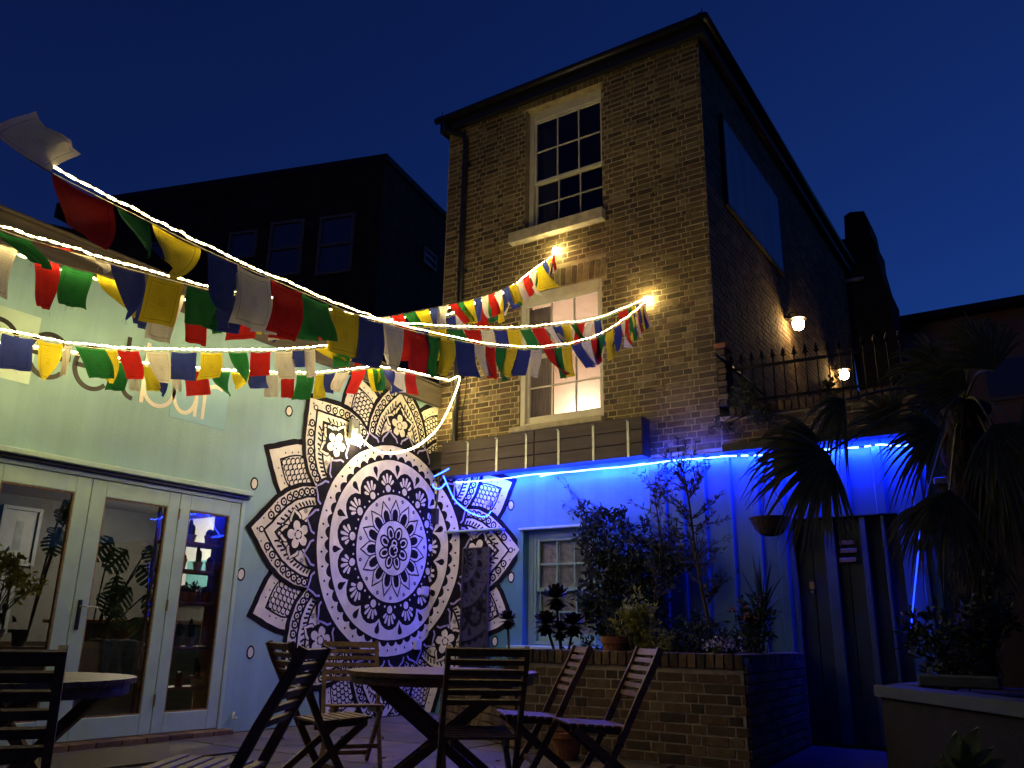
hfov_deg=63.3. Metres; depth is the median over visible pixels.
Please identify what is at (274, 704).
folding chair
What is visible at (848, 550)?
wooden sign
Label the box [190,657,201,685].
cactus pot
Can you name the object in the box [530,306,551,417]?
curtain
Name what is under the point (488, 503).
vent cap
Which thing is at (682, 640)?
shrub
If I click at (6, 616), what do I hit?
plant
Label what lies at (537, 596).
window
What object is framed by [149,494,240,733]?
door
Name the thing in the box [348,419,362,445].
wall bulb
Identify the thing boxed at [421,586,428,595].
socket box
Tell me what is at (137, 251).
gabled house
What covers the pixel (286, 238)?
window
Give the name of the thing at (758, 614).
flowering shrub
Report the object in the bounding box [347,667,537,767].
round table
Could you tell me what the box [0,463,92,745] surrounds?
door
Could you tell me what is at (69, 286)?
prayer flag string
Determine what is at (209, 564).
cactus pot
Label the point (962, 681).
trough
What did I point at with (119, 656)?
throw
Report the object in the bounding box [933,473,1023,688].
boundary wall
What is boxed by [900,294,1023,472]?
rendered house
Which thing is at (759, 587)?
cordyline
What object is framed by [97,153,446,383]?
dark block
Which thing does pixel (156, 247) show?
window
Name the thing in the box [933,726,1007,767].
leafy plant
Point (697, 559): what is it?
olive tree
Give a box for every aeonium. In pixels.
[497,610,516,658]
[531,583,588,649]
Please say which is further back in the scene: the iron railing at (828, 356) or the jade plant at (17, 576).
the iron railing at (828, 356)
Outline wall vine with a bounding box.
[553,474,616,523]
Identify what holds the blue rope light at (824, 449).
attached to the corrugated annex
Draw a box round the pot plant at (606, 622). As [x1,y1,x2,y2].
[593,606,624,636]
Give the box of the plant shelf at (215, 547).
[130,507,225,712]
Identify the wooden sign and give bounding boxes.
[839,532,857,562]
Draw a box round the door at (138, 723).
[55,479,180,742]
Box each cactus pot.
[173,623,186,645]
[174,671,183,685]
[179,585,189,600]
[185,580,200,601]
[185,618,195,645]
[187,519,196,541]
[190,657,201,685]
[193,547,202,569]
[199,586,210,601]
[204,529,214,543]
[205,557,214,570]
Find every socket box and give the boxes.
[413,640,421,649]
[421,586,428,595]
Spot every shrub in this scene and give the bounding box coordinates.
[562,607,772,653]
[569,499,701,640]
[608,585,679,651]
[704,376,781,438]
[729,589,779,652]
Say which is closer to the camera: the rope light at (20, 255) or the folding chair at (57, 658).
the folding chair at (57, 658)
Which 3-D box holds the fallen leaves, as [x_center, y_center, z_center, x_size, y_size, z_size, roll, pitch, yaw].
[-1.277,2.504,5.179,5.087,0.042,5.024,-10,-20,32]
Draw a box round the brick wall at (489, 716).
[439,687,518,747]
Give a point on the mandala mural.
(351, 542)
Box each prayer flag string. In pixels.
[0,111,651,381]
[0,229,644,360]
[0,243,558,346]
[0,254,556,385]
[33,349,446,401]
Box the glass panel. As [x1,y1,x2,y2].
[458,547,489,667]
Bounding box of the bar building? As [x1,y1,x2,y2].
[0,204,443,752]
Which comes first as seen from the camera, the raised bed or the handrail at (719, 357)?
the raised bed
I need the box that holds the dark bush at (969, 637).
[892,567,1023,691]
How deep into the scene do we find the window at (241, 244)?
22.48 m
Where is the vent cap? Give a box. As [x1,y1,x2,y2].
[484,501,491,506]
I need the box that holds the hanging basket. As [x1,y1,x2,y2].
[749,479,790,536]
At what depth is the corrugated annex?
8.21 m
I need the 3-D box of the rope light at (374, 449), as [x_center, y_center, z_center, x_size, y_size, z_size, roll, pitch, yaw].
[-1.316,0.292,9.724,1.026,1.706,3.258,0,-17,4]
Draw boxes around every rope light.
[0,225,645,327]
[0,251,556,350]
[16,254,551,319]
[33,346,448,380]
[54,166,646,346]
[360,376,459,453]
[443,476,490,516]
[455,456,719,482]
[540,463,644,476]
[720,444,907,456]
[911,533,919,621]
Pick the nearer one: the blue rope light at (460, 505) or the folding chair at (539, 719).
the folding chair at (539, 719)
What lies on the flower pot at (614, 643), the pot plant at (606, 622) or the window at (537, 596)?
the pot plant at (606, 622)
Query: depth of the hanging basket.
8.22 m
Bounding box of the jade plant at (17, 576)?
[0,544,49,613]
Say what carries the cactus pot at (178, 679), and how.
on the plant shelf at (215, 547)
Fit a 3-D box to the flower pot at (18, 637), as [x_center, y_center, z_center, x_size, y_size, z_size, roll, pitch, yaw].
[-4.002,2.059,6.740,0.132,0.130,0.130,-10,-20,32]
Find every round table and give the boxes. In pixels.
[0,672,136,767]
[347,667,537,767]
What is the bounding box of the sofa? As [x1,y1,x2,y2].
[0,641,145,715]
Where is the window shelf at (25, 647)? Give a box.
[0,646,44,649]
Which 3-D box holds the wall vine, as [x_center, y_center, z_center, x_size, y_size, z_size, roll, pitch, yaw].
[0.837,1.386,9.881,0.919,0.767,0.101,-10,-20,32]
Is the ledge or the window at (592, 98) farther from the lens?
the window at (592, 98)
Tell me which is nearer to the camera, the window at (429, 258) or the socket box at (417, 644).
the socket box at (417, 644)
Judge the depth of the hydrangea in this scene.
6.65 m
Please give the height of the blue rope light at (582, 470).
0.044 m
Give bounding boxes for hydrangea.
[701,634,742,653]
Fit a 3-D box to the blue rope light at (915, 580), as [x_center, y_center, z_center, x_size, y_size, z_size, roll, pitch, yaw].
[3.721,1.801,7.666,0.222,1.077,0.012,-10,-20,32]
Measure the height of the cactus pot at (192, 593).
0.214 m
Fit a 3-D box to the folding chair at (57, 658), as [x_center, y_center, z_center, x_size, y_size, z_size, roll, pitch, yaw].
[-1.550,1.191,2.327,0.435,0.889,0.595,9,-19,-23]
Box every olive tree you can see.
[624,461,684,641]
[647,434,739,638]
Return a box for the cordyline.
[718,556,815,620]
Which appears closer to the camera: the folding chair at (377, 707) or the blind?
the folding chair at (377, 707)
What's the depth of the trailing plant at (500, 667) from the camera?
8.10 m
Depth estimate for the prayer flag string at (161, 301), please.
5.18 m
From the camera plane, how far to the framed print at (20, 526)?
11.53 m
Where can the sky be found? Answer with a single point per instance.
(908, 115)
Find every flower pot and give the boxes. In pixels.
[0,629,5,639]
[10,629,28,645]
[552,730,580,760]
[600,636,628,650]
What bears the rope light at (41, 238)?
hanging from the wall hook
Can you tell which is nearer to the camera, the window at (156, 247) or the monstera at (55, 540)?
the monstera at (55, 540)
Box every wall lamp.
[784,312,806,329]
[831,364,850,379]
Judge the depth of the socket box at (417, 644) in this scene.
10.35 m
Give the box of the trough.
[918,674,1001,689]
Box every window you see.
[152,242,164,259]
[226,229,258,259]
[265,218,305,277]
[315,212,355,275]
[422,246,436,271]
[520,278,603,425]
[529,88,602,226]
[533,532,595,645]
[982,353,1023,401]
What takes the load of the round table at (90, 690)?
on the pavement
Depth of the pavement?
7.01 m
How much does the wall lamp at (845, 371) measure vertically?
0.310 m
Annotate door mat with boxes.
[37,741,239,767]
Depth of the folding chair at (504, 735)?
4.32 m
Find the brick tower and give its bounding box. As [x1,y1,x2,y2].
[428,7,856,713]
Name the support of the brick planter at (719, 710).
on the pavement
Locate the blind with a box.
[541,540,594,641]
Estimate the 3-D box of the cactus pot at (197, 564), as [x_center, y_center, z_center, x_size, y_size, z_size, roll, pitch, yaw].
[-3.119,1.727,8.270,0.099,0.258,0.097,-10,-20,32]
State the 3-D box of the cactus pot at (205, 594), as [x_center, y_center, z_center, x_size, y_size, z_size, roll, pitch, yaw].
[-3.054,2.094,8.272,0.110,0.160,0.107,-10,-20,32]
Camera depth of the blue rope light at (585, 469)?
9.95 m
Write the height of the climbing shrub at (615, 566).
2.018 m
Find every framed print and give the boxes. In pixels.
[0,504,43,566]
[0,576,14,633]
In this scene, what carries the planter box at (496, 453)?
attached to the brick tower
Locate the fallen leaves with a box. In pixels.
[172,729,539,767]
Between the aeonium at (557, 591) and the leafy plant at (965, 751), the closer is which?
the leafy plant at (965, 751)
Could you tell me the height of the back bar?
2.580 m
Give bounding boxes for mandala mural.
[238,376,519,716]
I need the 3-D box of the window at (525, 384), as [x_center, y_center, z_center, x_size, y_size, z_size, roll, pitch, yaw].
[0.649,-0.384,10.691,1.220,1.835,0.090,-10,-20,32]
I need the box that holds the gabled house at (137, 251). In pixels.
[50,203,166,271]
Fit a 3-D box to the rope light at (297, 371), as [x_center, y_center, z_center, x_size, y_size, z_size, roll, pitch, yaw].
[-1.970,-0.238,8.402,1.022,1.394,6.060,-9,-20,29]
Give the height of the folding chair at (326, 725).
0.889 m
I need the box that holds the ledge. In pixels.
[444,527,504,533]
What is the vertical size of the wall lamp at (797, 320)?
0.310 m
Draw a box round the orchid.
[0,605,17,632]
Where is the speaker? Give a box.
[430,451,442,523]
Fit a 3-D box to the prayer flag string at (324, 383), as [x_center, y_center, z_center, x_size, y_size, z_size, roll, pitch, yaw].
[-1.997,-0.205,8.386,1.267,1.424,6.048,-10,-20,32]
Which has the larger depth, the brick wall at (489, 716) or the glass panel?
the glass panel
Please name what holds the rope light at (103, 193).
hanging from the wall hook
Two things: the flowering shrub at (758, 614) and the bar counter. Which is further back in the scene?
the bar counter
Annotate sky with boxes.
[0,0,1023,390]
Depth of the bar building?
7.74 m
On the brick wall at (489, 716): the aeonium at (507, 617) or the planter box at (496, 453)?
the aeonium at (507, 617)
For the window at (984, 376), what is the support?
in the rendered house at (1004, 382)
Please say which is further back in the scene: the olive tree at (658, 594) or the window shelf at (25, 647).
the olive tree at (658, 594)
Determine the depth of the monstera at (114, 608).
8.18 m
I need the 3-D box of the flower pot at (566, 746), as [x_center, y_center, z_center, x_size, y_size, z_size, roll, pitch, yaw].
[0.440,2.892,6.650,0.286,0.200,0.282,-10,-20,32]
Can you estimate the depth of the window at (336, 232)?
21.61 m
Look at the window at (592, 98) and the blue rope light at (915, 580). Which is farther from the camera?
the window at (592, 98)
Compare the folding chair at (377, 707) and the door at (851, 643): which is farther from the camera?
the door at (851, 643)
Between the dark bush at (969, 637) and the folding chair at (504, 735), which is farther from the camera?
the dark bush at (969, 637)
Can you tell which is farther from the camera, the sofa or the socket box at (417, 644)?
the socket box at (417, 644)
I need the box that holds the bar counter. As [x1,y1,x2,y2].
[42,619,202,710]
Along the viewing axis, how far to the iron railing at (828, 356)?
8.85 m
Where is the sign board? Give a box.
[719,113,785,276]
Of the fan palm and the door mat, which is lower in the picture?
the door mat
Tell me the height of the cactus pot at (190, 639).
0.259 m
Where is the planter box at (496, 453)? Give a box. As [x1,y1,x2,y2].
[441,416,649,479]
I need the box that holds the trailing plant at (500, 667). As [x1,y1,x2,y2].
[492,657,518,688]
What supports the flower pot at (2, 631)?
on the window shelf at (25, 647)
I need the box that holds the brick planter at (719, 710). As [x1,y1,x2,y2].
[504,649,810,767]
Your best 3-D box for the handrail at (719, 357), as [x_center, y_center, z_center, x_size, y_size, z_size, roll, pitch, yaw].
[2.714,-0.088,9.781,0.036,0.058,1.810,-10,-20,32]
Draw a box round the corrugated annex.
[648,384,958,747]
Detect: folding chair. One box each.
[0,645,68,767]
[141,644,331,767]
[265,640,371,767]
[319,640,383,767]
[436,645,529,767]
[496,645,593,767]
[555,646,663,767]
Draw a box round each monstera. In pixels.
[25,499,69,640]
[89,535,157,641]
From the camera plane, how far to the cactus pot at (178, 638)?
7.93 m
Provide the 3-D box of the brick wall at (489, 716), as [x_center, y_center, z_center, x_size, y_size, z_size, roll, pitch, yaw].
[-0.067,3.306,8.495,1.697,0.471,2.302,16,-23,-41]
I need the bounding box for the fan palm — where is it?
[736,311,1023,689]
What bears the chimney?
on the brick tower
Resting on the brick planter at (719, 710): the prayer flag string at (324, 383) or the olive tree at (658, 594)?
the olive tree at (658, 594)
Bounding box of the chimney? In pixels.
[841,211,907,389]
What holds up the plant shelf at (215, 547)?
in the bar building
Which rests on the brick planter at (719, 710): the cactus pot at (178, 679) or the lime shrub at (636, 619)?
the lime shrub at (636, 619)
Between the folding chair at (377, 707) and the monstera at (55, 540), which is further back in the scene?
the monstera at (55, 540)
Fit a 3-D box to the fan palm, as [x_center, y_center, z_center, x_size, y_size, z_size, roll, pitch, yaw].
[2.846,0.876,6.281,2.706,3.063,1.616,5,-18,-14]
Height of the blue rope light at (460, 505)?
0.380 m
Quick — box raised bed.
[873,682,1023,767]
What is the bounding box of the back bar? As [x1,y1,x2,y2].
[177,517,214,695]
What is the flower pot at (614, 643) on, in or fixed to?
on the brick planter at (719, 710)
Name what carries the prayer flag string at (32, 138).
hanging from the wall hook
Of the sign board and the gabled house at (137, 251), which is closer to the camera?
the sign board
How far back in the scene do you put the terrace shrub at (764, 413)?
8.97 m
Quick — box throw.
[87,638,139,690]
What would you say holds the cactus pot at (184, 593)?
on the plant shelf at (215, 547)
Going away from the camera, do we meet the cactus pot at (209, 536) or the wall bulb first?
the cactus pot at (209, 536)
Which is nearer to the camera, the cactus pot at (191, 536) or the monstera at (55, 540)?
the monstera at (55, 540)
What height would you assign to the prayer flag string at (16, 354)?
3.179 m
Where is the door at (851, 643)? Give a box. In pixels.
[791,512,916,747]
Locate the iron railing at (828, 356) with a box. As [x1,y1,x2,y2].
[728,330,907,405]
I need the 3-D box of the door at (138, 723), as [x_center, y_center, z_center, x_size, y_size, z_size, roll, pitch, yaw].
[-3.417,1.958,7.290,0.118,2.135,0.881,-10,-20,32]
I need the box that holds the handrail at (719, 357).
[714,352,766,396]
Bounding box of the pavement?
[0,714,887,767]
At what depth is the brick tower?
10.90 m

